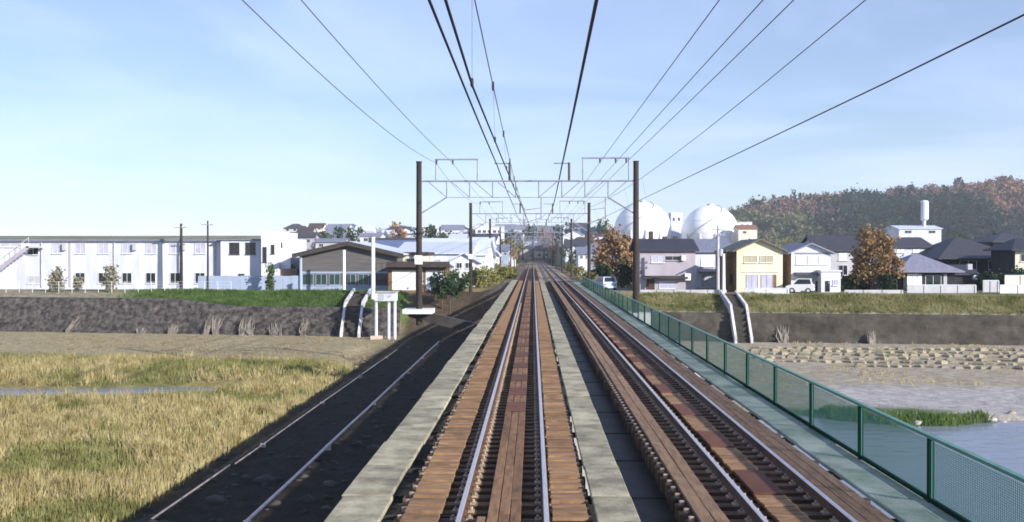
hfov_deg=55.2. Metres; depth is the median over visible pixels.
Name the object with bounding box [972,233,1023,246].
back house
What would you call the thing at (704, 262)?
window
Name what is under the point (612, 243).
autumn tree
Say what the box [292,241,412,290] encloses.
brown shed
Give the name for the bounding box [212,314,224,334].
dry brush
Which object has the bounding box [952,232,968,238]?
tree
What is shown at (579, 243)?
town house
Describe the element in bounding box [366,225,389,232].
town house
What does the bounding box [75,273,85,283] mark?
window
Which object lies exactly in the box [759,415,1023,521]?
river water
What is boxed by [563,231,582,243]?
town house
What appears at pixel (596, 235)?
town house
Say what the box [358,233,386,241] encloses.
town house
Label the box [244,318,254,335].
dry brush
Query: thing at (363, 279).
window
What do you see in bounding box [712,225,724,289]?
utility pole
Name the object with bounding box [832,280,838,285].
window
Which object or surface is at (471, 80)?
overhead contact line
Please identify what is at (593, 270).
garden foliage
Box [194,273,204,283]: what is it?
window
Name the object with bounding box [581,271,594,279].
weed clump
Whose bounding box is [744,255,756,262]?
window
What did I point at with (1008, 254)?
house
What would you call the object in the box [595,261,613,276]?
dark shrub
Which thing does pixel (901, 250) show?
window
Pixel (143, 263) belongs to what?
factory building
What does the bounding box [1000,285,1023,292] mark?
garden wall
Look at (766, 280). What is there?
window
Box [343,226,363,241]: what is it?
tree
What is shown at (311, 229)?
town house
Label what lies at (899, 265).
tree
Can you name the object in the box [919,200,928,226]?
water tower
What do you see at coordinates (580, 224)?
town house
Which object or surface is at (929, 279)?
window
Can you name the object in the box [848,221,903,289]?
round tree
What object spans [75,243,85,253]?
window
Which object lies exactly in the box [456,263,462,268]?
window
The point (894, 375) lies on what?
sand grass
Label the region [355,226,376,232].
town house
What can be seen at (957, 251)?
dark hip house
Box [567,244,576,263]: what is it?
town house
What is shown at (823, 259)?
window
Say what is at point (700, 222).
gas sphere
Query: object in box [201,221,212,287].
utility pole
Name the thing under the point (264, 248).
window
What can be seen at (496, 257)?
town house
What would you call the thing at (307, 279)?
window
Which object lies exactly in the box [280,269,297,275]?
planter wall
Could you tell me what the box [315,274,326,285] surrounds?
window
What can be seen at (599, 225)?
tree
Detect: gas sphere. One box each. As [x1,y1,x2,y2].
[614,200,671,238]
[680,204,737,243]
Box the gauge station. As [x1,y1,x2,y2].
[370,291,398,339]
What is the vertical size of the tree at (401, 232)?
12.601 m
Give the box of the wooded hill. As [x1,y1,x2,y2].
[758,190,1023,259]
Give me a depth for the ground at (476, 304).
63.83 m
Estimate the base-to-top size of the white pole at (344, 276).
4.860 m
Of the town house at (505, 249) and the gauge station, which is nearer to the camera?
the gauge station
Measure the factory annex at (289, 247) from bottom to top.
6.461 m
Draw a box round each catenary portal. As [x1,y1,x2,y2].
[415,157,638,325]
[468,201,590,291]
[489,217,572,276]
[499,226,562,271]
[506,231,556,267]
[510,235,552,266]
[513,237,549,263]
[516,243,547,263]
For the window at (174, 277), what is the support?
in the factory building at (143, 263)
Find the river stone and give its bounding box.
[913,420,922,425]
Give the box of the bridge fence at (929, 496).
[581,276,1023,521]
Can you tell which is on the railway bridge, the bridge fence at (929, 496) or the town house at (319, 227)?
the bridge fence at (929, 496)
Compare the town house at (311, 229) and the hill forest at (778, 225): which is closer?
the town house at (311, 229)
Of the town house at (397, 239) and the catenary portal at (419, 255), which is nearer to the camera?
the catenary portal at (419, 255)
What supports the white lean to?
on the ground at (476, 304)
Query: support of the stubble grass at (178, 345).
on the ground at (476, 304)
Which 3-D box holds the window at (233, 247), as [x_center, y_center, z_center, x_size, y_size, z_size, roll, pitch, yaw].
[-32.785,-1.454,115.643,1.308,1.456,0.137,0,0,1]
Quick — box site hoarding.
[198,276,298,289]
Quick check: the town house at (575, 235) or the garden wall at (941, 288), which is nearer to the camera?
the garden wall at (941, 288)
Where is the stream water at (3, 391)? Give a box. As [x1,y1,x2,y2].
[0,387,218,395]
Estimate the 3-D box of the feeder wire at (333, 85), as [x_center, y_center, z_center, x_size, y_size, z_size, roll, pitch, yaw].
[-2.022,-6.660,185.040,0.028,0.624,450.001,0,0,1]
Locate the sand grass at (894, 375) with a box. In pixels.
[673,340,1023,386]
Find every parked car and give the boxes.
[594,276,616,289]
[786,278,814,292]
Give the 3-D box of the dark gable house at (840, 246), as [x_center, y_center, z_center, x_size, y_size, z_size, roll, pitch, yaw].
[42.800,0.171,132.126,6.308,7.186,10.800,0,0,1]
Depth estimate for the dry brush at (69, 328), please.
104.29 m
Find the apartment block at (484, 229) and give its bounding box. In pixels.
[475,226,504,243]
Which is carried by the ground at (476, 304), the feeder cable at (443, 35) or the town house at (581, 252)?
the town house at (581, 252)
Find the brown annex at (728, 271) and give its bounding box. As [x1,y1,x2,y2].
[714,250,732,291]
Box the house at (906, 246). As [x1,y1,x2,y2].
[873,237,933,283]
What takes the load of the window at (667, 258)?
in the lavender house at (665, 263)
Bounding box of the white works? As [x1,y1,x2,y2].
[883,225,942,244]
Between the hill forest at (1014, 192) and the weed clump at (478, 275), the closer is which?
the weed clump at (478, 275)
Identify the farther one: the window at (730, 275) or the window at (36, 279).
the window at (36, 279)
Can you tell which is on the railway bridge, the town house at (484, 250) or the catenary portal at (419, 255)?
the catenary portal at (419, 255)
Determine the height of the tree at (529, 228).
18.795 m
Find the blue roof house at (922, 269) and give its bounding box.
[878,254,964,290]
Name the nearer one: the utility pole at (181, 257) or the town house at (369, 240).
the utility pole at (181, 257)
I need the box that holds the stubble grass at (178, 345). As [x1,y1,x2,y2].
[0,323,403,364]
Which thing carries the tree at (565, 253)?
on the ground at (476, 304)
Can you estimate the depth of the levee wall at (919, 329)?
92.16 m
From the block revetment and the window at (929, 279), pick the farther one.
the window at (929, 279)
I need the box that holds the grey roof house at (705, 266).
[694,239,730,287]
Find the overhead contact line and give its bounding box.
[444,0,531,249]
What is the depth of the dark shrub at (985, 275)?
112.58 m
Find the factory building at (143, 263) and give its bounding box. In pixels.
[0,239,220,288]
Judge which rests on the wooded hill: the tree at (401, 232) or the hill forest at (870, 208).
the hill forest at (870, 208)
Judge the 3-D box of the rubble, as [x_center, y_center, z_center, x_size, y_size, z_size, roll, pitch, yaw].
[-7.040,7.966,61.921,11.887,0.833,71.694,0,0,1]
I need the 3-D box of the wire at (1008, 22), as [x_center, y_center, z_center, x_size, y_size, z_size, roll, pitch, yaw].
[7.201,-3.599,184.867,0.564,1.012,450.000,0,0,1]
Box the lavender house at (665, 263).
[629,231,698,290]
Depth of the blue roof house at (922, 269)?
111.05 m
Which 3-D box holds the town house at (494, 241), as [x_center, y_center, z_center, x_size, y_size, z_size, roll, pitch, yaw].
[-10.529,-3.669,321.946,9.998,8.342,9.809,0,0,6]
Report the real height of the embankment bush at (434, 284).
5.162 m
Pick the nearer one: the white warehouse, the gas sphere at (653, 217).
the white warehouse
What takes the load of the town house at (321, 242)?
on the ground at (476, 304)
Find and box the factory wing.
[218,239,260,275]
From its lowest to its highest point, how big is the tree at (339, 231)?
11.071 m
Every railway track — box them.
[393,262,592,521]
[539,261,893,521]
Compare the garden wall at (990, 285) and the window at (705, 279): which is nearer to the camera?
the garden wall at (990, 285)
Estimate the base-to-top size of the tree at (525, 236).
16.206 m
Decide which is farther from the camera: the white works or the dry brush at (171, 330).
the white works
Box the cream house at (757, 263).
[722,239,787,291]
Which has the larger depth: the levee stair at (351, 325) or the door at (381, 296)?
the levee stair at (351, 325)
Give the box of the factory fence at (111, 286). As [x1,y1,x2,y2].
[0,281,204,292]
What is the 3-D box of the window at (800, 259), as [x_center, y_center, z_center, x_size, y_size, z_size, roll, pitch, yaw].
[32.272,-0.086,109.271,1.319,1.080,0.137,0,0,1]
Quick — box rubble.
[128,339,474,521]
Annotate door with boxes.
[379,294,383,299]
[825,281,829,291]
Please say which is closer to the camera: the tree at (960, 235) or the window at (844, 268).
the window at (844, 268)
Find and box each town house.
[283,224,303,232]
[290,232,321,234]
[296,227,316,231]
[297,234,319,249]
[308,223,326,231]
[314,238,350,247]
[323,229,345,234]
[324,224,353,230]
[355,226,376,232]
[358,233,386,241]
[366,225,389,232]
[368,238,415,242]
[375,240,415,247]
[379,230,404,233]
[380,239,415,239]
[407,223,429,229]
[422,238,495,276]
[441,225,464,235]
[457,228,475,233]
[468,234,501,246]
[472,237,496,245]
[493,248,501,272]
[495,224,515,231]
[496,244,510,266]
[509,246,515,265]
[515,225,526,238]
[520,248,534,259]
[524,242,538,249]
[534,245,550,258]
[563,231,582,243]
[563,239,603,264]
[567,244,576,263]
[569,223,586,228]
[575,227,603,234]
[575,242,618,269]
[575,247,591,274]
[585,233,618,238]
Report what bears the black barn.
on the ground at (476, 304)
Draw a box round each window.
[0,243,20,247]
[28,248,38,254]
[28,276,39,283]
[52,243,61,253]
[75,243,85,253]
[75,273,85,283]
[97,273,107,283]
[98,243,108,253]
[121,273,132,283]
[122,243,132,253]
[145,273,155,283]
[146,243,155,253]
[169,273,179,283]
[170,243,179,253]
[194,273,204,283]
[195,243,205,253]
[229,243,239,254]
[245,243,255,254]
[262,247,266,262]
[302,274,313,285]
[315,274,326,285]
[328,274,340,285]
[346,274,355,285]
[357,274,368,285]
[376,263,387,280]
[406,258,414,261]
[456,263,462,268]
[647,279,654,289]
[651,256,664,262]
[659,281,674,288]
[664,256,680,260]
[701,259,714,266]
[701,275,709,287]
[729,274,732,283]
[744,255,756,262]
[746,275,757,287]
[760,255,772,262]
[761,275,772,287]
[795,255,806,264]
[807,255,818,264]
[819,255,828,264]
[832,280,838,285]
[838,253,847,259]
[838,265,847,275]
[897,249,904,252]
[907,274,917,284]
[913,249,920,252]
[925,275,940,284]
[960,261,976,269]
[1020,254,1023,261]
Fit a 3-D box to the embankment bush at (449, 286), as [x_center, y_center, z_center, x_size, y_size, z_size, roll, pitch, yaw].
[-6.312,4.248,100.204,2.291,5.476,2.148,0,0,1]
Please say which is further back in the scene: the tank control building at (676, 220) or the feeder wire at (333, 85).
the tank control building at (676, 220)
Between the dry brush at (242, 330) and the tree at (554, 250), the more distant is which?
the tree at (554, 250)
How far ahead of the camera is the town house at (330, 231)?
411.13 m
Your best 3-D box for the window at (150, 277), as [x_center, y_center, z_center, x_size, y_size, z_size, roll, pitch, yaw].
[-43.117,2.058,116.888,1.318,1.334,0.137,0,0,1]
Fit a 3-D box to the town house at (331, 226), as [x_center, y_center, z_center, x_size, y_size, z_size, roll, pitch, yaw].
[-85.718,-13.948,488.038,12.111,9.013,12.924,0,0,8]
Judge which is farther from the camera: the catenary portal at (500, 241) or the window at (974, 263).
the catenary portal at (500, 241)
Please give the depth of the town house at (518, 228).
515.06 m
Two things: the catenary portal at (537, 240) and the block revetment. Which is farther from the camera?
the catenary portal at (537, 240)
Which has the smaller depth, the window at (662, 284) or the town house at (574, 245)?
the window at (662, 284)
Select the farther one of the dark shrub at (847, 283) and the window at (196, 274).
the window at (196, 274)
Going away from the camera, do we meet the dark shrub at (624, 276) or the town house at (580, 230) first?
the dark shrub at (624, 276)
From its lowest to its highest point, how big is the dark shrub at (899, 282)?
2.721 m
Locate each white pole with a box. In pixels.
[342,250,345,288]
[370,237,374,299]
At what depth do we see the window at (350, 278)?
112.41 m
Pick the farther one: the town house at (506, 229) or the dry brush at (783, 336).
the town house at (506, 229)
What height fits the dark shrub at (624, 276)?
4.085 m
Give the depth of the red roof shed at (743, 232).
398.04 m
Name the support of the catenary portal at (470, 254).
on the ground at (476, 304)
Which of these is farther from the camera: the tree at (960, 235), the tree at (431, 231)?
the tree at (431, 231)
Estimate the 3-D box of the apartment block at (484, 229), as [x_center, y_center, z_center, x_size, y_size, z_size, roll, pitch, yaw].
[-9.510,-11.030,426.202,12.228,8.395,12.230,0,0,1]
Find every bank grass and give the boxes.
[118,287,407,320]
[612,290,1023,315]
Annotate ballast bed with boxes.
[516,261,570,282]
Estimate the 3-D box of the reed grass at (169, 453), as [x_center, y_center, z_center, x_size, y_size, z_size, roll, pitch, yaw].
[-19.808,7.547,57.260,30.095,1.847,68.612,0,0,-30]
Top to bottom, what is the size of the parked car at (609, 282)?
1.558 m
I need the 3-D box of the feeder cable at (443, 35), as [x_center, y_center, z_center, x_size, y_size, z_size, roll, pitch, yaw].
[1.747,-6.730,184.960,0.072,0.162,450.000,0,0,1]
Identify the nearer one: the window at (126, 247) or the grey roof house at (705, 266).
the window at (126, 247)
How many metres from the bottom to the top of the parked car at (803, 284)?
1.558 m
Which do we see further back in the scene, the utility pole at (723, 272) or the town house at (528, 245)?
the town house at (528, 245)
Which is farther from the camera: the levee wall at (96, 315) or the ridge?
the ridge
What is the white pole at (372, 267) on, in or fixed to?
on the ground at (476, 304)
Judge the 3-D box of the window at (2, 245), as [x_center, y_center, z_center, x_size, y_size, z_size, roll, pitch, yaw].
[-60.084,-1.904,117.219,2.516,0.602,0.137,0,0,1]
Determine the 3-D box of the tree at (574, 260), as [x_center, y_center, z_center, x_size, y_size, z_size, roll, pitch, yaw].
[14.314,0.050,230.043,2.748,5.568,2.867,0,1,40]
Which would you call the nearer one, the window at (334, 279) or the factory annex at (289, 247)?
the window at (334, 279)
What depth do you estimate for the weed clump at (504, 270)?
133.53 m
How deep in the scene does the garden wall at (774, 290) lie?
103.46 m
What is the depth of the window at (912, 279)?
111.04 m
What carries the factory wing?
on the ground at (476, 304)
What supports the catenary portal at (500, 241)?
on the ground at (476, 304)
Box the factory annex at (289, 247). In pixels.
[281,239,306,273]
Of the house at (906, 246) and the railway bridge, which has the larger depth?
the house at (906, 246)
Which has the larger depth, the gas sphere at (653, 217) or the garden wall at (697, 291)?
the gas sphere at (653, 217)
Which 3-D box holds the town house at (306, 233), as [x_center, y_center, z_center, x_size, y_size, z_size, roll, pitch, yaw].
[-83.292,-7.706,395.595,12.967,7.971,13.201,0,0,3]
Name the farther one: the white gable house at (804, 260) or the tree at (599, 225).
the tree at (599, 225)
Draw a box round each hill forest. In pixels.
[725,207,829,246]
[738,177,1023,241]
[965,174,1023,217]
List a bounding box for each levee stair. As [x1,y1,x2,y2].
[340,288,370,337]
[720,291,752,342]
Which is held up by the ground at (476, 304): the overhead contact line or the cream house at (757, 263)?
the cream house at (757, 263)
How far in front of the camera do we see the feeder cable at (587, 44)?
28.50 m
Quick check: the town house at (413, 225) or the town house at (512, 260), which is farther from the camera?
the town house at (413, 225)
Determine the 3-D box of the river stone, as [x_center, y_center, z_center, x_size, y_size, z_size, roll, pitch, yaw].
[20.451,8.168,49.321,0.686,0.314,0.458,0,1,-35]
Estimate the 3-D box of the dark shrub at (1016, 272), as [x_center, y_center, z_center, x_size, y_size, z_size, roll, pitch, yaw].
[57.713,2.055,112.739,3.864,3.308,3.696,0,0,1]
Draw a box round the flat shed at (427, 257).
[403,252,434,261]
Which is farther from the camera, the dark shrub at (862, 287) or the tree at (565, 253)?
the tree at (565, 253)
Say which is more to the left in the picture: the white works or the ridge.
the ridge
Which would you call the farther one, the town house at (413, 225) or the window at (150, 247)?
the town house at (413, 225)
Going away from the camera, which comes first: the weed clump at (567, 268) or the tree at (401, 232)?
the weed clump at (567, 268)
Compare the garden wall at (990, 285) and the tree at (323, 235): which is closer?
the garden wall at (990, 285)
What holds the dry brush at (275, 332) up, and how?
on the levee wall at (96, 315)
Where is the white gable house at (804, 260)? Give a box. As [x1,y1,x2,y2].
[781,243,835,291]
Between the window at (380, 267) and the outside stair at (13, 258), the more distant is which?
the outside stair at (13, 258)
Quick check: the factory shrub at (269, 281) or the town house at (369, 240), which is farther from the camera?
the town house at (369, 240)
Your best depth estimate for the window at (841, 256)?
127.09 m
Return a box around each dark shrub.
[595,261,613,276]
[611,257,632,286]
[841,275,860,290]
[847,271,876,289]
[875,271,897,289]
[895,276,901,286]
[971,271,1003,289]
[999,265,1023,284]
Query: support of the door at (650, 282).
in the lavender house at (665, 263)
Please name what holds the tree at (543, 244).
on the ground at (476, 304)
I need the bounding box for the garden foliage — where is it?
[436,232,632,275]
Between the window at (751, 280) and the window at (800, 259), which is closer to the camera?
the window at (751, 280)
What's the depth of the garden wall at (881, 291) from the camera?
104.22 m
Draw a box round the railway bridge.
[324,280,959,521]
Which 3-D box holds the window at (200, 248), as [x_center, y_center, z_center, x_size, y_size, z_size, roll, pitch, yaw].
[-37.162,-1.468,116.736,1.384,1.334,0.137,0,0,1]
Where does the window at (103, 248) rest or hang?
in the factory building at (143, 263)
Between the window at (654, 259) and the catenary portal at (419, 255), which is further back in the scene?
the window at (654, 259)
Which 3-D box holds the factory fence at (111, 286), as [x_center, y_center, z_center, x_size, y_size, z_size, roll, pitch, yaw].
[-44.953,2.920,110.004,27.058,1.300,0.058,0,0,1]
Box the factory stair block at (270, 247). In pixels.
[261,232,297,275]
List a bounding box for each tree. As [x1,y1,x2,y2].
[313,231,331,248]
[333,225,343,237]
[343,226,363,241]
[389,221,407,237]
[422,224,444,237]
[440,230,451,237]
[504,230,516,238]
[509,248,518,267]
[511,238,523,255]
[516,229,530,260]
[525,223,539,260]
[537,225,551,258]
[548,239,558,263]
[551,224,564,238]
[563,223,573,233]
[563,246,568,269]
[567,249,576,270]
[591,219,612,232]
[591,220,632,279]
[781,236,792,246]
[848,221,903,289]
[888,256,905,289]
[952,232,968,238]
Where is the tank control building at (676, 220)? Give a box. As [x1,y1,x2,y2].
[668,213,682,238]
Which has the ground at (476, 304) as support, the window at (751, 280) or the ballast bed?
the ballast bed
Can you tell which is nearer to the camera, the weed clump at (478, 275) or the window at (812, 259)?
the window at (812, 259)
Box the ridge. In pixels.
[527,225,555,238]
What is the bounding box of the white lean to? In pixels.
[816,270,841,291]
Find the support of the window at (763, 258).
in the cream house at (757, 263)
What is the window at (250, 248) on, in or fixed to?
in the factory wing
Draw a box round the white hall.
[448,234,468,237]
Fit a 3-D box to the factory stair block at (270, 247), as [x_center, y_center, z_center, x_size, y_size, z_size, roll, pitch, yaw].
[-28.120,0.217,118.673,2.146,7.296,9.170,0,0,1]
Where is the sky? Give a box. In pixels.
[0,0,1023,235]
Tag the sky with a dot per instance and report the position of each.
(118, 117)
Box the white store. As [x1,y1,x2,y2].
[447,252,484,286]
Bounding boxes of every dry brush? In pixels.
[65,317,80,332]
[136,325,145,333]
[168,324,177,333]
[202,315,217,334]
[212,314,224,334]
[239,316,251,335]
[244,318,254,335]
[269,323,281,335]
[299,317,309,335]
[776,324,788,342]
[867,332,875,343]
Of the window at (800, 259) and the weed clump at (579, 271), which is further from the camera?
the weed clump at (579, 271)
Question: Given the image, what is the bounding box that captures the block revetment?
[749,346,1023,369]
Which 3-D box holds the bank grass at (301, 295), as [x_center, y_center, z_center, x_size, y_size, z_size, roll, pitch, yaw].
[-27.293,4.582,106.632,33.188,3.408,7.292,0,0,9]
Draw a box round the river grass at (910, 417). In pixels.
[819,403,994,426]
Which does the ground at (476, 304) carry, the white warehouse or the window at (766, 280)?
the white warehouse
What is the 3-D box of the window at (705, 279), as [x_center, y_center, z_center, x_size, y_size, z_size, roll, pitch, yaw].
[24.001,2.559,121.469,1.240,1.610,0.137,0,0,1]
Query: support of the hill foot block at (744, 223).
on the ground at (476, 304)
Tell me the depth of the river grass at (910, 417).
49.81 m
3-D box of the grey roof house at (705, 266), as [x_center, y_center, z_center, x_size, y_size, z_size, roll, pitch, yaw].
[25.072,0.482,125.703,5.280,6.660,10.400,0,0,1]
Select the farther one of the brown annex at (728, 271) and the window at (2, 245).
the window at (2, 245)
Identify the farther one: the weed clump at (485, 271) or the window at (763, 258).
the weed clump at (485, 271)
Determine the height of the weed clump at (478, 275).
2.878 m
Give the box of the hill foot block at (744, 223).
[737,222,751,224]
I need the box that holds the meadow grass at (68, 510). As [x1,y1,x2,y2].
[0,351,356,521]
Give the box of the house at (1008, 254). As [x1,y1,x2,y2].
[983,238,1023,275]
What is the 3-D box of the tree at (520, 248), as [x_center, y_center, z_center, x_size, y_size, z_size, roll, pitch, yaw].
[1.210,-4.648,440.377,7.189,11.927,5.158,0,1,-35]
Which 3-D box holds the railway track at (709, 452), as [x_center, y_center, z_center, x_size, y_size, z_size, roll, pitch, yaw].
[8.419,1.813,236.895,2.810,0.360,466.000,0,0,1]
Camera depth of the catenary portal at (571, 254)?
159.78 m
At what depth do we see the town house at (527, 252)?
499.94 m
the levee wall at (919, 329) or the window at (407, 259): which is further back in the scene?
the window at (407, 259)
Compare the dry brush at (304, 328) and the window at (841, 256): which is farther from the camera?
the window at (841, 256)
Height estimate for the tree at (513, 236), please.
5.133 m
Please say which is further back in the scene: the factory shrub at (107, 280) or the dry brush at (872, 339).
the factory shrub at (107, 280)
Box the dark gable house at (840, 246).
[801,236,861,278]
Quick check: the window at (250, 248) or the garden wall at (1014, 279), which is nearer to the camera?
the garden wall at (1014, 279)
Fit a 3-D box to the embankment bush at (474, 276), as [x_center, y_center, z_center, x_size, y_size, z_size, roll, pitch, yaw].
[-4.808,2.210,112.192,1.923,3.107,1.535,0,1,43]
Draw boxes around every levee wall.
[0,297,401,336]
[630,312,1023,345]
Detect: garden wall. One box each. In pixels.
[640,290,726,293]
[745,288,788,293]
[844,290,902,293]
[907,285,976,292]
[982,280,999,291]
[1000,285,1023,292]
[1004,275,1023,284]
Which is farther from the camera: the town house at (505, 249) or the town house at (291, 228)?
the town house at (291, 228)
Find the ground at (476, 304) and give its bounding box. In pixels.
[0,236,1023,521]
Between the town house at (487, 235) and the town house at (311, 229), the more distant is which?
the town house at (311, 229)
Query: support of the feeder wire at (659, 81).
attached to the catenary portal at (470, 254)
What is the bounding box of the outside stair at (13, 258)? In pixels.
[0,237,44,272]
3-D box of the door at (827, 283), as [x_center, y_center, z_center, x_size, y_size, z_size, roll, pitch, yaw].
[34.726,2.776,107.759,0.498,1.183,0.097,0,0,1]
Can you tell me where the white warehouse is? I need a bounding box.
[399,242,477,261]
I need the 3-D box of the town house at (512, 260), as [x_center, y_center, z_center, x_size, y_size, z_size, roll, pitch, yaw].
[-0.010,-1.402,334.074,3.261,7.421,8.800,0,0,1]
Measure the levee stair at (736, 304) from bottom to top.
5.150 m
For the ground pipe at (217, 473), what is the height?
0.436 m
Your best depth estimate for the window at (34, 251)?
117.20 m
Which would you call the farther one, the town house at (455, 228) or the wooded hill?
the wooded hill
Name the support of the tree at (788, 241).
on the ground at (476, 304)
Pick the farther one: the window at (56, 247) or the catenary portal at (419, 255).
the window at (56, 247)
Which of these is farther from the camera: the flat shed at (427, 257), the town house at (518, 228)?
the town house at (518, 228)
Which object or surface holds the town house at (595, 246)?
on the ground at (476, 304)
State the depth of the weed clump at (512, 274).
149.49 m
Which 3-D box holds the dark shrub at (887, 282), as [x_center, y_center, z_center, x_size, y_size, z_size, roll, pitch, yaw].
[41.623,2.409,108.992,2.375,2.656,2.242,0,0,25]
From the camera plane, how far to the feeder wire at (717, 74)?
28.58 m
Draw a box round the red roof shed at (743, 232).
[733,225,757,242]
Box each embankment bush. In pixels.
[428,265,453,309]
[439,276,461,316]
[445,266,473,293]
[465,267,477,285]
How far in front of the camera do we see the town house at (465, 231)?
434.38 m
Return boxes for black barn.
[950,264,980,284]
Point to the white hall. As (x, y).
(458, 236)
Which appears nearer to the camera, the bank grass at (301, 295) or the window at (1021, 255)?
the bank grass at (301, 295)
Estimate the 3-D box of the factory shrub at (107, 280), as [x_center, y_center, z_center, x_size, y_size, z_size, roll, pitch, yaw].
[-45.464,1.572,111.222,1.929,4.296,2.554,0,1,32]
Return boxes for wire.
[242,0,514,237]
[301,0,502,219]
[547,0,762,237]
[549,0,793,237]
[550,0,1023,243]
[553,0,719,225]
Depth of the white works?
293.44 m
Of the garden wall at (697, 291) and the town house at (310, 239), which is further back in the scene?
the town house at (310, 239)
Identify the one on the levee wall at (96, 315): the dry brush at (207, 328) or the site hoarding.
the dry brush at (207, 328)
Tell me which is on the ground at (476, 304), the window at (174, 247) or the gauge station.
the gauge station
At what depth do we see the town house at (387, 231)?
424.20 m
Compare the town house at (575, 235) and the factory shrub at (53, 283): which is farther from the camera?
the town house at (575, 235)
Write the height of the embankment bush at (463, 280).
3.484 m
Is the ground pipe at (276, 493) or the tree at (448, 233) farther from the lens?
the tree at (448, 233)
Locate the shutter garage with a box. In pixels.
[386,262,450,292]
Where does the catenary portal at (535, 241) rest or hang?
on the ground at (476, 304)
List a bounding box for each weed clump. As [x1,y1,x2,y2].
[467,262,502,287]
[472,268,483,288]
[483,260,515,282]
[501,266,517,278]
[565,264,576,272]
[571,266,585,278]
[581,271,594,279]
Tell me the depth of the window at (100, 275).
117.06 m
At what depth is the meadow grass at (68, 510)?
40.99 m
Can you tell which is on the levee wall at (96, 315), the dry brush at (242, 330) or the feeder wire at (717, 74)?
the dry brush at (242, 330)
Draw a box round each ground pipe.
[150,349,396,518]
[243,341,439,521]
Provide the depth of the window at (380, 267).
112.32 m
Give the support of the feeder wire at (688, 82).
attached to the catenary portal at (533, 248)
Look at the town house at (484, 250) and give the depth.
154.28 m
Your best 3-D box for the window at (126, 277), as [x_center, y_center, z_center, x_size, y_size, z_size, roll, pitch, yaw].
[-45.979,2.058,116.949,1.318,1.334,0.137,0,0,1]
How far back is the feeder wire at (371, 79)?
28.42 m
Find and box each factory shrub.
[44,266,67,290]
[72,272,83,290]
[101,256,120,290]
[261,261,276,289]
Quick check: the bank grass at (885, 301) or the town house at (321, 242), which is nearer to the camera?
the bank grass at (885, 301)
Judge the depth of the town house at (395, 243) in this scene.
169.82 m
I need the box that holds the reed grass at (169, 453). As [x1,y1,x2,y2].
[0,348,358,521]
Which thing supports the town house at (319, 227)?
on the ground at (476, 304)
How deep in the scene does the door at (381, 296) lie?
96.29 m
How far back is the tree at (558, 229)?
468.46 m
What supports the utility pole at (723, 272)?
on the ground at (476, 304)
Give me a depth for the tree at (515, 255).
299.63 m
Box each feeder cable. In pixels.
[428,0,524,233]
[541,0,598,233]
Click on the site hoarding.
(246, 282)
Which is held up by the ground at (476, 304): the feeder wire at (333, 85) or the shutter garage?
the shutter garage
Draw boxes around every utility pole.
[175,224,186,289]
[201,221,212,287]
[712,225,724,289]
[722,254,724,292]
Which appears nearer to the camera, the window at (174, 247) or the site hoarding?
the site hoarding
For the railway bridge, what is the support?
on the ground at (476, 304)
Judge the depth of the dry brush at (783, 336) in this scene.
92.52 m
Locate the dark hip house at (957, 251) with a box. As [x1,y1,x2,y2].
[919,237,990,278]
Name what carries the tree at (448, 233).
on the ground at (476, 304)
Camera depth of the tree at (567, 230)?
429.33 m
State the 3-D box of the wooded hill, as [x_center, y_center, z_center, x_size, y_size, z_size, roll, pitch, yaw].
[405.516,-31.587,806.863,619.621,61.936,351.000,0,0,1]
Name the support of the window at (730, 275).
in the brown annex at (728, 271)
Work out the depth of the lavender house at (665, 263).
111.66 m
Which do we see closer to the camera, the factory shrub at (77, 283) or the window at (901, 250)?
the factory shrub at (77, 283)
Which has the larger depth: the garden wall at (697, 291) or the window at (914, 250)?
the window at (914, 250)
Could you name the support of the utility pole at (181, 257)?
on the ground at (476, 304)
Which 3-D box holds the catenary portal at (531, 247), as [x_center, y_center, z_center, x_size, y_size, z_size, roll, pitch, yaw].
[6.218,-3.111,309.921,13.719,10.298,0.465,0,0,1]

